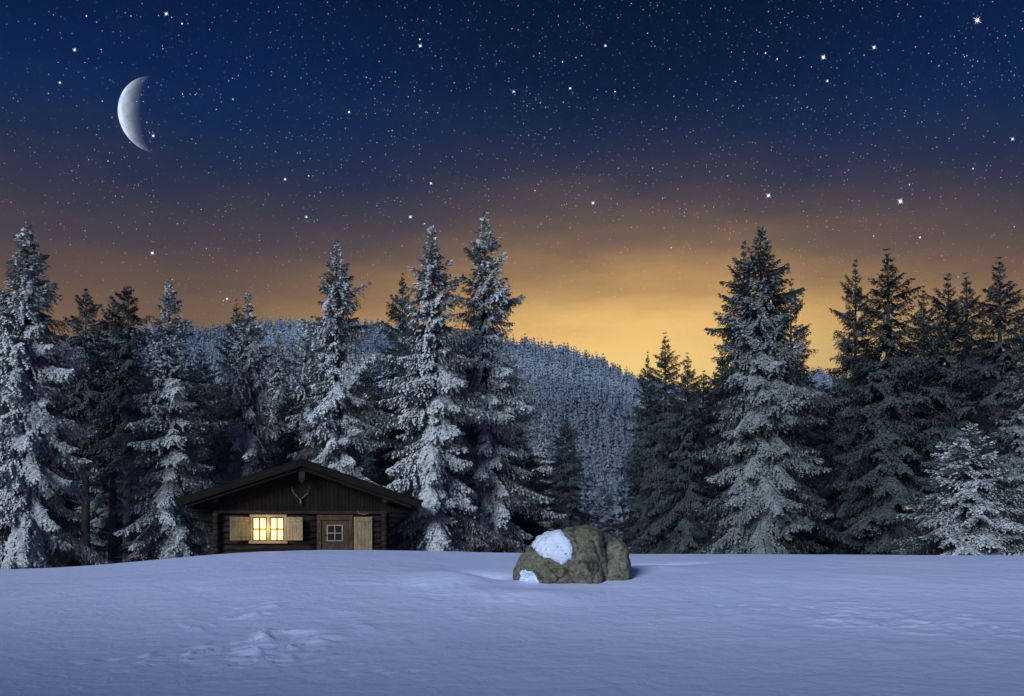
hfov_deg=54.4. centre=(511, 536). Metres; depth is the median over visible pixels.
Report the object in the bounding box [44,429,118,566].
spruce
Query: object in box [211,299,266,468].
spruce
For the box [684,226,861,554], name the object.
spruce
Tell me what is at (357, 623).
snow ground
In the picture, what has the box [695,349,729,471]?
spruce
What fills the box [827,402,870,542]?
spruce
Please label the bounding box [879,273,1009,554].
spruce
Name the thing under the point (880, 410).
spruce
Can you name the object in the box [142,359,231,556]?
spruce
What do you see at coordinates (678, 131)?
sky
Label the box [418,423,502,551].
spruce
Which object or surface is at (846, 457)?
spruce
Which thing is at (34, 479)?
spruce
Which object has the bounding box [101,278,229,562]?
spruce
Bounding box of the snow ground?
[0,547,1023,695]
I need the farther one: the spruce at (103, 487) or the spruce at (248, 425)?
the spruce at (103, 487)
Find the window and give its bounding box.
[249,514,286,543]
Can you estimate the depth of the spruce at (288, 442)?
51.74 m
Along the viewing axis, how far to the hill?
369.82 m
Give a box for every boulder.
[513,525,607,583]
[605,539,631,580]
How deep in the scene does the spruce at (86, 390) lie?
43.79 m
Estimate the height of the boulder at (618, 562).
0.990 m
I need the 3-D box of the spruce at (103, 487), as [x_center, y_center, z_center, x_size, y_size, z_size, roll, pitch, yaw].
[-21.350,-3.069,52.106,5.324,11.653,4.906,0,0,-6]
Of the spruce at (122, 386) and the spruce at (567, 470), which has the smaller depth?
the spruce at (122, 386)
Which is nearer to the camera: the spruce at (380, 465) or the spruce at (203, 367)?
the spruce at (380, 465)
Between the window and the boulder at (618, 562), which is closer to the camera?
the boulder at (618, 562)
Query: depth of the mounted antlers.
33.82 m
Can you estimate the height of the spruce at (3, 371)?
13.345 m
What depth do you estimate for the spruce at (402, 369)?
51.70 m
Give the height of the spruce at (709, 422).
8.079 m
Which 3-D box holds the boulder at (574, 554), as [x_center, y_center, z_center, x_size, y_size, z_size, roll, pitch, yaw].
[1.025,0.485,20.580,2.016,1.448,1.471,0,0,0]
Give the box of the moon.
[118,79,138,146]
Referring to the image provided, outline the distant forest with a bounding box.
[44,315,898,546]
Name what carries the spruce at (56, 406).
on the snow ground
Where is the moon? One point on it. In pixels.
(123, 109)
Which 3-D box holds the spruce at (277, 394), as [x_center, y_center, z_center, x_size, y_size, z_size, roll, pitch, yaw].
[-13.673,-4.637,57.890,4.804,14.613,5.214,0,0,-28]
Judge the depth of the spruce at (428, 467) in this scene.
37.02 m
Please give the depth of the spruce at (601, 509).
94.60 m
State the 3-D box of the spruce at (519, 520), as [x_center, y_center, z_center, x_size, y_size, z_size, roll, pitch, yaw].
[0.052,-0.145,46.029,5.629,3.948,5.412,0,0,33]
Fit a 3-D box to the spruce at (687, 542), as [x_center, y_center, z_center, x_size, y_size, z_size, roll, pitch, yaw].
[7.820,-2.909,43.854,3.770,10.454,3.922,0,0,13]
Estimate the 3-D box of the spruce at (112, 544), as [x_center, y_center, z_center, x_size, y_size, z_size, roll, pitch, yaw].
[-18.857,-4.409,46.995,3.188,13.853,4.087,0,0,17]
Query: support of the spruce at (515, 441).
on the snow ground
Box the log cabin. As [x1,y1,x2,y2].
[174,459,422,554]
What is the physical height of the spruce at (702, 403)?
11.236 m
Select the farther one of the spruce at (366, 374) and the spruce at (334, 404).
the spruce at (366, 374)
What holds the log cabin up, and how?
on the snow ground
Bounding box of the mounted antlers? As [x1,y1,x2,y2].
[291,487,309,503]
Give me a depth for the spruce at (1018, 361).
46.07 m
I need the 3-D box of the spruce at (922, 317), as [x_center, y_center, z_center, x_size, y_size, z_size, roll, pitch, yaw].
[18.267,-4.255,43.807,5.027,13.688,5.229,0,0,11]
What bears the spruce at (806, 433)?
on the snow ground
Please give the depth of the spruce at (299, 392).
55.62 m
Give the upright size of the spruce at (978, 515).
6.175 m
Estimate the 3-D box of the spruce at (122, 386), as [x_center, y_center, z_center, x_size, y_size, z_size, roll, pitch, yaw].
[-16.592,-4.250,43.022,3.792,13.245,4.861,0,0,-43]
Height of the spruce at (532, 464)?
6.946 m
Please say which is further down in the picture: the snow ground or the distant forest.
the snow ground
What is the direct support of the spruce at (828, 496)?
on the snow ground
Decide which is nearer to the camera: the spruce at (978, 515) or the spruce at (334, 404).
the spruce at (978, 515)
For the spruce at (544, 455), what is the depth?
83.70 m
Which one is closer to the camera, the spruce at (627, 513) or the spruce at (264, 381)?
the spruce at (627, 513)
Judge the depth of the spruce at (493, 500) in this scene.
40.47 m
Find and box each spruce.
[0,225,114,569]
[0,321,59,564]
[43,288,118,565]
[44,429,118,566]
[48,353,94,560]
[71,367,150,564]
[80,285,172,561]
[81,297,159,562]
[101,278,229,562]
[101,351,165,562]
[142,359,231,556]
[162,346,222,452]
[188,383,233,555]
[195,293,295,550]
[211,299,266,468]
[254,364,283,458]
[260,332,293,468]
[262,383,312,469]
[266,318,328,465]
[285,239,401,536]
[349,225,523,551]
[350,383,408,549]
[351,350,382,474]
[360,273,421,550]
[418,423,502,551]
[425,212,567,552]
[445,325,470,423]
[476,492,564,552]
[492,441,576,551]
[493,383,566,551]
[530,411,557,530]
[542,415,601,530]
[590,482,624,542]
[605,431,671,553]
[617,352,656,553]
[623,332,708,553]
[649,352,727,553]
[669,408,730,547]
[676,370,716,448]
[680,240,815,552]
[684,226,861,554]
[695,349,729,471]
[777,278,829,554]
[796,380,869,554]
[801,366,861,535]
[802,248,961,554]
[803,258,915,554]
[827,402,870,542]
[868,286,945,551]
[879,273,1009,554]
[887,423,1023,554]
[939,272,1003,450]
[952,256,1023,496]
[973,359,1023,552]
[1009,316,1023,401]
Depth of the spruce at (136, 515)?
53.19 m
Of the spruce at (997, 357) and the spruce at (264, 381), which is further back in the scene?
the spruce at (264, 381)
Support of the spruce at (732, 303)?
on the snow ground
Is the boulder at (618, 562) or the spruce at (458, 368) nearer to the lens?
the boulder at (618, 562)
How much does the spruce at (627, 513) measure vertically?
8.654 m
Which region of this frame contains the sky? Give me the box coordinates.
[0,0,1023,390]
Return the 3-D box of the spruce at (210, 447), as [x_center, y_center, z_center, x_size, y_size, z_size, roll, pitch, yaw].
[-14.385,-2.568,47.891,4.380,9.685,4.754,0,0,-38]
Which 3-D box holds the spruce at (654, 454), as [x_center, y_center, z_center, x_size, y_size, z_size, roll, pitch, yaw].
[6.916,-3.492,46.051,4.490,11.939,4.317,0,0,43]
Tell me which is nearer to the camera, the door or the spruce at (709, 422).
the door
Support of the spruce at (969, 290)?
on the snow ground
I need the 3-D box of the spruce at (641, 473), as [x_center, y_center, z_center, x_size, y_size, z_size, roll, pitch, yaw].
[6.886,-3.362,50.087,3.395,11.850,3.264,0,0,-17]
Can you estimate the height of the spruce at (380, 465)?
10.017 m
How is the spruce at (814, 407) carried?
on the snow ground
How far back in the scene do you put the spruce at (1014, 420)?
35.88 m
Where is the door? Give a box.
[322,521,348,549]
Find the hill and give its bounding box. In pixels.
[272,332,625,516]

